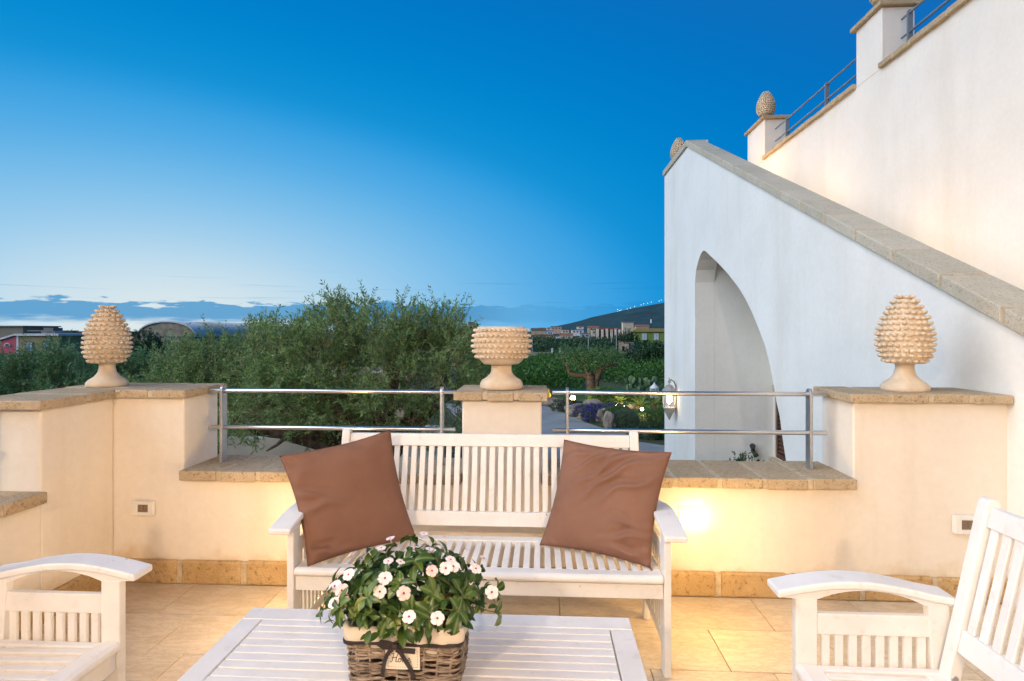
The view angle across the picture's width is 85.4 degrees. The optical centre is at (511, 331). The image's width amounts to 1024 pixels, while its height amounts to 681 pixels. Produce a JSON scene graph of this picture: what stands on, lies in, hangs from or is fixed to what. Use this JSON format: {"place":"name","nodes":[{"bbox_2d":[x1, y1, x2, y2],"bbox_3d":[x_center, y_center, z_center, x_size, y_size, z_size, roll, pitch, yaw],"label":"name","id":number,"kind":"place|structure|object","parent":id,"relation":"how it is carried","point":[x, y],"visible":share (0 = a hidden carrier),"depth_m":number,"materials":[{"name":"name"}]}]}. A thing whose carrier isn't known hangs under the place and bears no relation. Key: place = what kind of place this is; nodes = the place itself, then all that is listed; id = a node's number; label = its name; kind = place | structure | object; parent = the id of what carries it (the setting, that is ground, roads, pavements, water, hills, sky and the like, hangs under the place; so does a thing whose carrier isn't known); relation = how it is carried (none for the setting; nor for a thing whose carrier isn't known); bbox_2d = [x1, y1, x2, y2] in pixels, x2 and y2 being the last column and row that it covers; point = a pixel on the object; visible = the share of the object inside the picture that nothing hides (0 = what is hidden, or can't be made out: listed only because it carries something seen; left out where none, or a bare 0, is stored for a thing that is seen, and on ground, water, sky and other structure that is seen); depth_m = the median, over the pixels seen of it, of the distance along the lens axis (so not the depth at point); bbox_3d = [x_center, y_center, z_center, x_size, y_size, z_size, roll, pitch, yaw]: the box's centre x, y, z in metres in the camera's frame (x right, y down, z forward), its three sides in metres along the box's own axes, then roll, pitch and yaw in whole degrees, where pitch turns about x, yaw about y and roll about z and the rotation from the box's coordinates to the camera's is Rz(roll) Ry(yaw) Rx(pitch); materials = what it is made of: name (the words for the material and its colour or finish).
{"place":"outdoors","nodes":[
{"label":"outdoors","id":0,"kind":"place"},
{"bbox_2d":[217,436,314,455],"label":"garden wall","id":1,"kind":"structure","parent":0,"point":[285,448],"depth_m":11.29,"materials":[{"name":"grey stone"}]},
{"bbox_2d":[77,331,664,457],"bbox_3d":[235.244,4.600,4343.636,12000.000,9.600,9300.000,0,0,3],"label":"ground","id":2,"kind":"structure","parent":0,"point":[650,440],"depth_m":43.53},
{"bbox_2d":[0,326,84,357],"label":"house","id":3,"kind":"structure","parent":2,"relation":"on","point":[11,337],"depth_m":60.79,"materials":[{"name":"pink metal"}]},
{"bbox_2d":[26,342,33,350],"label":"window","id":4,"kind":"structure","parent":3,"relation":"in","point":[32,343],"depth_m":59.80,"materials":[{"name":"grey glass"}]},
{"bbox_2d":[0,330,129,394],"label":"olive tree","id":5,"kind":"object","parent":2,"relation":"on","point":[57,375],"visible":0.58,"depth_m":12.06,"materials":[{"name":"green plant"}]},
{"bbox_2d":[0,383,160,636],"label":"parapet wall","id":6,"kind":"structure","parent":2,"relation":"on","point":[56,471],"depth_m":2.76,"materials":[{"name":"paint"}]},
{"bbox_2d":[80,305,132,387],"bbox_3d":[-2.409,0.083,3.300,0.257,0.484,0.257,0,0,3],"label":"pine cone finial","id":7,"kind":"object","parent":6,"relation":"on","point":[106,343],"visible":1,"depth_m":3.23,"materials":[{"name":"ceramic"}]},
{"bbox_2d":[0,348,220,368],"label":"hedge","id":8,"kind":"object","parent":2,"relation":"on","point":[70,357],"visible":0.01,"depth_m":40.71,"materials":[{"name":"green plant"}]},
{"bbox_2d":[0,351,233,435],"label":"olive grove","id":9,"kind":"object","parent":2,"relation":"on","point":[95,366],"depth_m":22.39,"materials":[{"name":"green plant"}]},
{"bbox_2d":[69,334,189,382],"bbox_3d":[-9.561,2.238,14.092,2.872,4.382,3.145,0,0,-30],"label":"olive tree","id":10,"kind":"object","parent":2,"relation":"on","point":[132,365],"visible":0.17,"depth_m":13.89,"materials":[{"name":"green plant"}]},
{"bbox_2d":[129,327,165,373],"bbox_3d":[-20.044,2.084,30.023,2.781,4.612,2.265,0,0,3],"label":"evergreen tree","id":11,"kind":"object","parent":2,"relation":"on","point":[150,336],"visible":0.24,"depth_m":29.84,"materials":[{"name":"green plant"}]},
{"bbox_2d":[121,312,296,455],"bbox_3d":[-5.018,2.026,9.025,2.881,4.792,2.644,0,0,-21],"label":"olive tree","id":12,"kind":"object","parent":2,"relation":"on","point":[192,359],"visible":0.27,"depth_m":8.89,"materials":[{"name":"green plant"}]},
{"bbox_2d":[138,321,290,350],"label":"hangar","id":13,"kind":"structure","parent":2,"relation":"on","point":[161,328],"depth_m":89.98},
{"bbox_2d":[130,332,473,366],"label":"wood","id":14,"kind":"object","parent":2,"relation":"on","point":[302,350],"depth_m":72.39,"materials":[{"name":"green plant"}]},
{"bbox_2d":[210,279,490,457],"bbox_3d":[-2.324,1.829,8.028,4.755,5.233,2.911,0,0,3],"label":"olive tree","id":15,"kind":"object","parent":2,"relation":"on","point":[446,344],"visible":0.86,"depth_m":7.67,"materials":[{"name":"green plant"}]},
{"bbox_2d":[531,328,545,334],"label":"town house","id":16,"kind":"structure","parent":2,"relation":"on","point":[538,331],"depth_m":300.12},
{"bbox_2d":[534,334,553,336],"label":"town house","id":17,"kind":"structure","parent":2,"relation":"on","point":[546,335],"depth_m":239.89,"materials":[{"name":"ceramic"}]},
{"bbox_2d":[550,326,561,333],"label":"town house","id":18,"kind":"structure","parent":2,"relation":"on","point":[556,329],"depth_m":329.96,"materials":[{"name":"beige paint"}]},
{"bbox_2d":[455,350,664,389],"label":"citrus grove","id":19,"kind":"object","parent":2,"relation":"on","point":[549,369],"visible":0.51,"depth_m":47.55,"materials":[{"name":"green plant"}]},
{"bbox_2d":[113,383,1012,604],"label":"parapet wall","id":20,"kind":"structure","parent":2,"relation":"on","point":[891,484],"depth_m":2.95,"materials":[{"name":"paint"}]},
{"bbox_2d":[132,500,154,515],"bbox_3d":[-2.056,0.986,3.099,0.117,0.079,0.028,0,0,3],"label":"wall socket","id":21,"kind":"object","parent":20,"relation":"attached to","point":[143,507],"depth_m":3.09,"materials":[{"name":"white plastic"}]},
{"bbox_2d":[208,385,455,464],"bbox_3d":[-1.057,0.548,3.242,1.464,0.460,0.057,0,0,3],"label":"metal railing","id":22,"kind":"object","parent":20,"relation":"on","point":[222,391],"visible":0.81,"depth_m":3.23,"materials":[{"name":"metal"}]},
{"bbox_2d":[471,327,531,389],"bbox_3d":[-0.060,0.149,3.173,0.352,0.352,0.352,0,0,3],"label":"ceramic urn","id":23,"kind":"object","parent":20,"relation":"on","point":[501,351],"visible":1,"depth_m":3.06,"materials":[{"name":"beige ceramic"}]},
{"bbox_2d":[552,387,827,469],"bbox_3d":[0.989,0.548,3.131,1.522,0.460,0.057,0,0,3],"label":"metal railing","id":24,"kind":"object","parent":20,"relation":"on","point":[809,432],"visible":0.91,"depth_m":3.11,"materials":[{"name":"metal"}]},
{"bbox_2d":[679,507,706,528],"bbox_3d":[0.956,0.984,2.927,0.140,0.106,0.049,0,0,3],"label":"wall light","id":25,"kind":"object","parent":20,"relation":"attached to","point":[692,517],"visible":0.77,"depth_m":2.90,"materials":[{"name":"white plastic"}]},
{"bbox_2d":[874,294,937,392],"bbox_3d":[2.161,0.060,3.052,0.290,0.530,0.289,0,0,3],"label":"pine cone finial","id":26,"kind":"object","parent":20,"relation":"on","point":[905,339],"visible":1,"depth_m":2.98,"materials":[{"name":"ceramic"}]},
{"bbox_2d":[952,515,973,533],"bbox_3d":[2.348,0.996,2.860,0.136,0.092,0.028,0,0,3],"label":"wall socket","id":27,"kind":"object","parent":20,"relation":"attached to","point":[961,524],"depth_m":2.85,"materials":[{"name":"white plastic"}]},
{"bbox_2d":[561,329,568,332],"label":"town house","id":28,"kind":"structure","parent":2,"relation":"on","point":[564,330],"depth_m":289.96,"materials":[{"name":"ceramic"}]},
{"bbox_2d":[559,333,572,338],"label":"town house","id":29,"kind":"structure","parent":2,"relation":"on","point":[567,334],"depth_m":235.12,"materials":[{"name":"ceramic"}]},
{"bbox_2d":[571,329,582,335],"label":"town house","id":30,"kind":"structure","parent":2,"relation":"on","point":[575,332],"depth_m":279.99,"materials":[{"name":"white paint"}]},
{"bbox_2d":[528,333,641,353],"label":"wood","id":31,"kind":"object","parent":2,"relation":"on","point":[543,343],"visible":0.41,"depth_m":120.95,"materials":[{"name":"green plant"}]},
{"bbox_2d":[579,333,590,337],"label":"town house","id":32,"kind":"structure","parent":2,"relation":"on","point":[582,334],"depth_m":239.98,"materials":[{"name":"white paint"}]},
{"bbox_2d":[587,326,598,332],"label":"town house","id":33,"kind":"structure","parent":2,"relation":"on","point":[590,328],"depth_m":310.15,"materials":[{"name":"ceramic"}]},
{"bbox_2d":[595,328,620,338],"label":"terraced houses","id":34,"kind":"structure","parent":2,"relation":"on","point":[600,332],"depth_m":235.39,"materials":[{"name":"ceramic"}]},
{"bbox_2d":[612,335,631,344],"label":"dark tree","id":35,"kind":"object","parent":2,"relation":"on","point":[622,338],"visible":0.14,"depth_m":119.52,"materials":[{"name":"green plant"}]},
{"bbox_2d":[618,341,633,352],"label":"stone ruin","id":36,"kind":"object","parent":2,"relation":"on","point":[622,345],"visible":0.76,"depth_m":95.98,"materials":[{"name":"stone"}]},
{"bbox_2d":[613,328,641,347],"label":"dark tree","id":37,"kind":"object","parent":2,"relation":"on","point":[630,335],"visible":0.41,"depth_m":127.44,"materials":[{"name":"green plant"}]},
{"bbox_2d":[621,322,633,335],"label":"town house","id":38,"kind":"structure","parent":2,"relation":"on","point":[627,325],"depth_m":230.02,"materials":[{"name":"beige paint"}]},
{"bbox_2d":[616,344,656,363],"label":"dark tree","id":39,"kind":"object","parent":2,"relation":"on","point":[629,353],"visible":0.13,"depth_m":65.76,"materials":[{"name":"green plant"}]},
{"bbox_2d":[634,325,649,327],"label":"town house","id":40,"kind":"structure","parent":2,"relation":"on","point":[641,326],"depth_m":320.11,"materials":[{"name":"ceramic"}]},
{"bbox_2d":[637,340,652,347],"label":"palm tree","id":41,"kind":"object","parent":2,"relation":"on","point":[644,341],"visible":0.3,"depth_m":79.80,"materials":[{"name":"green plant"}]},
{"bbox_2d":[630,339,664,366],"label":"dark tree","id":42,"kind":"object","parent":2,"relation":"on","point":[645,352],"visible":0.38,"depth_m":61.13,"materials":[{"name":"green plant"}]},
{"bbox_2d":[630,328,664,347],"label":"green house","id":43,"kind":"structure","parent":2,"relation":"on","point":[652,334],"depth_m":149.74,"materials":[{"name":"paint"}]},
{"bbox_2d":[654,333,658,339],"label":"window","id":44,"kind":"structure","parent":43,"relation":"in","point":[656,335],"depth_m":149.57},
{"bbox_2d":[635,417,664,439],"bbox_3d":[6.025,4.031,22.788,2.265,1.026,1.058,0,0,3],"label":"dark hedge","id":45,"kind":"object","parent":2,"relation":"on","point":[653,426],"visible":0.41,"depth_m":22.65,"materials":[{"name":"green plant"}]},
{"bbox_2d":[729,450,763,460],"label":"potted shrub","id":46,"kind":"object","parent":2,"relation":"on","point":[742,456],"visible":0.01,"depth_m":8.03,"materials":[{"name":"green plant"}]},
{"bbox_2d":[663,140,1023,607],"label":"stair wall","id":47,"kind":"structure","parent":2,"relation":"on","point":[781,284],"depth_m":5.41,"materials":[{"name":"paint"}]},
{"bbox_2d":[662,378,676,419],"bbox_3d":[2.815,1.203,9.912,0.245,0.753,0.274,0,0,3],"label":"wall lantern","id":48,"kind":"object","parent":47,"relation":"attached to","point":[669,405],"depth_m":9.85,"materials":[{"name":"glass"}]},
{"bbox_2d":[670,138,683,159],"bbox_3d":[3.199,-3.405,10.641,0.324,0.600,0.325,0,0,3],"label":"pine cone finial","id":49,"kind":"object","parent":47,"relation":"on","point":[678,143],"visible":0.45,"depth_m":10.56,"materials":[{"name":"stone"}]},
{"bbox_2d":[750,443,758,456],"bbox_3d":[3.748,1.846,8.605,0.139,0.221,0.127,0,0,3],"label":"spotlight","id":50,"kind":"object","parent":47,"relation":"attached to","point":[752,446],"visible":0.94,"depth_m":8.58,"materials":[{"name":"black metal"}]},
{"bbox_2d":[744,0,1023,461],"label":"house","id":51,"kind":"structure","parent":2,"relation":"on","point":[918,136],"depth_m":5.15,"materials":[{"name":"paint"}]},
{"bbox_2d":[756,91,775,116],"bbox_3d":[4.282,-3.765,9.353,0.312,0.550,0.313,0,0,3],"label":"pine cone finial","id":52,"kind":"object","parent":51,"relation":"on","point":[766,103],"visible":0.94,"depth_m":9.26,"materials":[{"name":"stone"}]},
{"bbox_2d":[769,385,785,461],"bbox_3d":[4.076,1.440,7.859,0.230,1.220,1.575,0,0,3],"label":"window","id":53,"kind":"structure","parent":51,"relation":"in","point":[779,440],"depth_m":8.51,"materials":[{"name":"black metal"}]},
{"bbox_2d":[775,58,855,141],"bbox_3d":[4.160,-3.055,7.646,0.057,0.450,2.480,0,0,3],"label":"metal railing","id":54,"kind":"object","parent":51,"relation":"on","point":[826,86],"visible":0.41,"depth_m":7.46,"materials":[{"name":"grey metal"}]},
{"bbox_2d":[869,0,879,5],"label":"pine cone finial","id":55,"kind":"object","parent":51,"relation":"on","point":[873,2],"visible":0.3,"depth_m":6.16,"materials":[{"name":"stone"}]},
{"bbox_2d":[901,0,949,39],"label":"metal railing","id":56,"kind":"object","parent":51,"relation":"on","point":[910,27],"visible":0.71,"depth_m":5.64,"materials":[{"name":"grey metal"}]},
{"bbox_2d":[400,425,439,457],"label":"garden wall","id":57,"kind":"structure","parent":0,"point":[418,452],"depth_m":12.33,"materials":[{"name":"grey stone"}]},
{"bbox_2d":[464,322,478,336],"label":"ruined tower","id":58,"kind":"structure","parent":0,"point":[472,323],"depth_m":149.87,"materials":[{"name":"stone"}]},
{"bbox_2d":[0,0,956,330],"label":"sky","id":59,"kind":"structure","parent":0,"point":[161,160],"materials":[{"name":"blue"}]},
{"bbox_2d":[19,582,1023,680],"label":"terrace floor","id":60,"kind":"structure","parent":0,"point":[175,632],"depth_m":2.63,"materials":[{"name":"tile"}]},
{"bbox_2d":[0,553,151,680],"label":"garden armchair","id":61,"kind":"object","parent":60,"relation":"on","point":[37,658],"visible":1,"depth_m":1.86,"materials":[{"name":"white paint"}]},
{"bbox_2d":[177,608,647,680],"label":"coffee table","id":62,"kind":"object","parent":60,"relation":"on","point":[270,644],"visible":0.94,"depth_m":1.67,"materials":[{"name":"white paint"}]},
{"bbox_2d":[343,590,472,680],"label":"wicker basket","id":63,"kind":"object","parent":62,"relation":"on","point":[395,656],"visible":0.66,"depth_m":1.46,"materials":[{"name":"beige wicker"}]},
{"bbox_2d":[367,594,423,679],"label":"potted plant","id":64,"kind":"object","parent":63,"relation":"in","point":[379,660],"visible":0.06,"depth_m":1.51,"materials":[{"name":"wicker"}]},
{"bbox_2d":[316,531,504,648],"bbox_3d":[-0.282,0.720,1.581,0.518,0.228,0.415,0,0,3],"label":"flowering plant","id":65,"kind":"object","parent":63,"relation":"in","point":[378,578],"visible":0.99,"depth_m":1.48,"materials":[{"name":"green plant"}]},
{"bbox_2d":[429,593,457,674],"bbox_3d":[-0.192,0.857,1.566,0.114,0.187,0.114,0,0,3],"label":"potted plant","id":66,"kind":"object","parent":63,"relation":"in","point":[444,624],"visible":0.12,"depth_m":1.53,"materials":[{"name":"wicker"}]},
{"bbox_2d":[268,428,687,677],"bbox_3d":[-0.136,0.951,2.538,1.693,0.898,0.634,0,0,3],"label":"garden bench","id":67,"kind":"object","parent":60,"relation":"on","point":[309,585],"visible":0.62,"depth_m":2.58,"materials":[{"name":"white paint"}]},
{"bbox_2d":[279,430,414,566],"bbox_3d":[-0.734,0.738,2.543,0.576,0.510,0.235,0,0,-38],"label":"cushion","id":68,"kind":"object","parent":67,"relation":"on","point":[348,497],"visible":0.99,"depth_m":2.49,"materials":[{"name":"brown fabric"}]},
{"bbox_2d":[540,439,671,567],"bbox_3d":[0.419,0.759,2.518,0.549,0.465,0.234,0,0,33],"label":"cushion","id":69,"kind":"object","parent":67,"relation":"on","point":[605,502],"visible":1,"depth_m":2.46,"materials":[{"name":"brown fabric"}]},
{"bbox_2d":[767,496,1023,680],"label":"garden armchair","id":70,"kind":"object","parent":60,"relation":"on","point":[946,647],"visible":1,"depth_m":1.70,"materials":[{"name":"white paint"}]},
{"bbox_2d":[526,352,550,355],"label":"boundary wall","id":71,"kind":"structure","parent":0,"point":[532,353],"depth_m":99.92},
{"bbox_2d":[446,404,664,457],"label":"path","id":72,"kind":"structure","parent":0,"point":[552,419],"depth_m":25.91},
{"bbox_2d":[549,386,664,428],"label":"lawn","id":73,"kind":"structure","parent":0,"point":[580,397],"depth_m":36.26,"materials":[{"name":"green plant"}]},
{"bbox_2d":[542,397,562,405],"bbox_3d":[2.402,4.216,32.983,1.712,0.639,1.119,0,0,3],"label":"boulder","id":74,"kind":"object","parent":73,"relation":"on","point":[548,402],"visible":0.3,"depth_m":32.64,"materials":[{"name":"grey stone"}]},
{"bbox_2d":[550,396,577,412],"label":"flower bush","id":75,"kind":"object","parent":73,"relation":"on","point":[564,403],"visible":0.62,"depth_m":30.37,"materials":[{"name":"green plant"}]},
{"bbox_2d":[564,403,584,416],"bbox_3d":[3.391,4.185,29.004,1.325,0.871,1.026,0,0,3],"label":"boulder","id":76,"kind":"object","parent":73,"relation":"on","point":[571,407],"visible":0.44,"depth_m":28.62,"materials":[{"name":"grey stone"}]},
{"bbox_2d":[576,413,588,419],"bbox_3d":[3.583,4.280,27.802,0.712,0.404,0.624,0,0,3],"label":"boulder","id":77,"kind":"object","parent":73,"relation":"on","point":[578,417],"visible":0.38,"depth_m":27.64,"materials":[{"name":"grey stone"}]},
{"bbox_2d":[571,403,594,419],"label":"flower bush","id":78,"kind":"object","parent":73,"relation":"on","point":[578,407],"visible":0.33,"depth_m":28.40,"materials":[{"name":"purple plant"}]},
{"bbox_2d":[556,343,627,397],"bbox_3d":[5.363,2.657,36.968,4.880,3.872,2.390,0,0,3],"label":"specimen olive","id":79,"kind":"object","parent":73,"relation":"on","point":[592,381],"visible":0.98,"depth_m":36.84,"materials":[{"name":"green plant"}]},
{"bbox_2d":[580,402,604,422],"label":"flower bush","id":80,"kind":"object","parent":73,"relation":"on","point":[588,407],"visible":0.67,"depth_m":26.96,"materials":[{"name":"purple plant"}]},
{"bbox_2d":[582,399,603,403],"bbox_3d":[4.386,4.154,29.611,1.542,1.117,1.030,0,0,3],"label":"boulder","id":81,"kind":"object","parent":73,"relation":"on","point":[591,401],"visible":0.18,"depth_m":29.49,"materials":[{"name":"grey stone"}]},
{"bbox_2d":[595,408,605,422],"bbox_3d":[4.358,4.162,26.803,0.632,0.954,0.686,0,0,28],"label":"boulder","id":82,"kind":"object","parent":73,"relation":"on","point":[599,414],"visible":0.53,"depth_m":26.57,"materials":[{"name":"grey stone"}]},
{"bbox_2d":[588,385,616,402],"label":"round bush","id":83,"kind":"object","parent":73,"relation":"on","point":[601,388],"visible":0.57,"depth_m":34.19,"materials":[{"name":"green plant"}]},
{"bbox_2d":[603,411,615,428],"bbox_3d":[4.462,4.120,25.278,0.620,1.003,0.729,0,0,3],"label":"boulder","id":84,"kind":"object","parent":73,"relation":"on","point":[609,421],"visible":0.81,"depth_m":25.02,"materials":[{"name":"grey stone"}]},
{"bbox_2d":[592,400,630,413],"bbox_3d":[5.102,4.029,28.174,2.093,1.065,1.354,0,0,3],"label":"flower bush","id":85,"kind":"object","parent":73,"relation":"on","point":[606,405],"visible":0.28,"depth_m":28.11,"materials":[{"name":"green plant"}]},
{"bbox_2d":[601,405,634,422],"bbox_3d":[5.115,4.000,26.609,1.844,1.026,1.398,0,0,3],"label":"round bush","id":86,"kind":"object","parent":73,"relation":"on","point":[613,409],"visible":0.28,"depth_m":26.48,"materials":[{"name":"green plant"}]},
{"bbox_2d":[607,395,630,403],"bbox_3d":[6.299,3.920,32.299,1.644,0.960,1.592,0,0,-37],"label":"cycad","id":87,"kind":"object","parent":73,"relation":"on","point":[622,398],"visible":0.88,"depth_m":32.24,"materials":[{"name":"green plant"}]},
{"bbox_2d":[613,409,640,428],"bbox_3d":[5.181,4.008,25.404,1.462,1.018,1.437,0,0,3],"label":"round bush","id":88,"kind":"object","parent":73,"relation":"on","point":[633,415],"visible":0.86,"depth_m":25.09,"materials":[{"name":"green plant"}]},
{"bbox_2d":[628,395,652,409],"bbox_3d":[7.035,3.948,30.631,1.569,0.904,1.608,0,0,38],"label":"cycad","id":89,"kind":"object","parent":73,"relation":"on","point":[639,405],"visible":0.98,"depth_m":30.56,"materials":[{"name":"green plant"}]},
{"bbox_2d":[624,375,657,399],"bbox_3d":[8.271,3.631,35.535,2.249,1.581,0.853,0,0,18],"label":"prickly pear","id":90,"kind":"object","parent":73,"relation":"on","point":[631,382],"visible":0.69,"depth_m":35.59,"materials":[{"name":"green plant"}]},
{"bbox_2d":[618,384,664,403],"bbox_3d":[8.294,3.945,33.944,3.810,1.425,1.623,0,0,3],"label":"round bush","id":91,"kind":"object","parent":73,"relation":"on","point":[660,389],"visible":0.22,"depth_m":33.73,"materials":[{"name":"green plant"}]},
{"bbox_2d":[626,406,664,424],"bbox_3d":[6.840,4.039,26.579,3.016,0.984,1.458,0,0,-8],"label":"round bush","id":92,"kind":"object","parent":73,"relation":"on","point":[650,413],"visible":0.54,"depth_m":26.41,"materials":[{"name":"green plant"}]},
{"bbox_2d":[644,396,662,409],"bbox_3d":[8.109,3.984,31.014,1.601,0.832,1.613,0,0,44],"label":"cycad","id":93,"kind":"object","parent":73,"relation":"on","point":[655,404],"visible":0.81,"depth_m":30.94,"materials":[{"name":"green plant"}]},
{"bbox_2d":[650,379,658,397],"bbox_3d":[6.153,3.223,24.012,0.429,2.355,0.456,0,0,-38],"label":"garden lantern","id":94,"kind":"object","parent":73,"relation":"on","point":[654,386],"visible":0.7,"depth_m":23.95,"materials":[{"name":"white metal"}]},
{"bbox_2d":[550,303,664,330],"bbox_3d":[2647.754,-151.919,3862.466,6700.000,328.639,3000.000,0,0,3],"label":"mountain","id":95,"kind":"structure","parent":0,"point":[644,315],"depth_m":3325.11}
]}

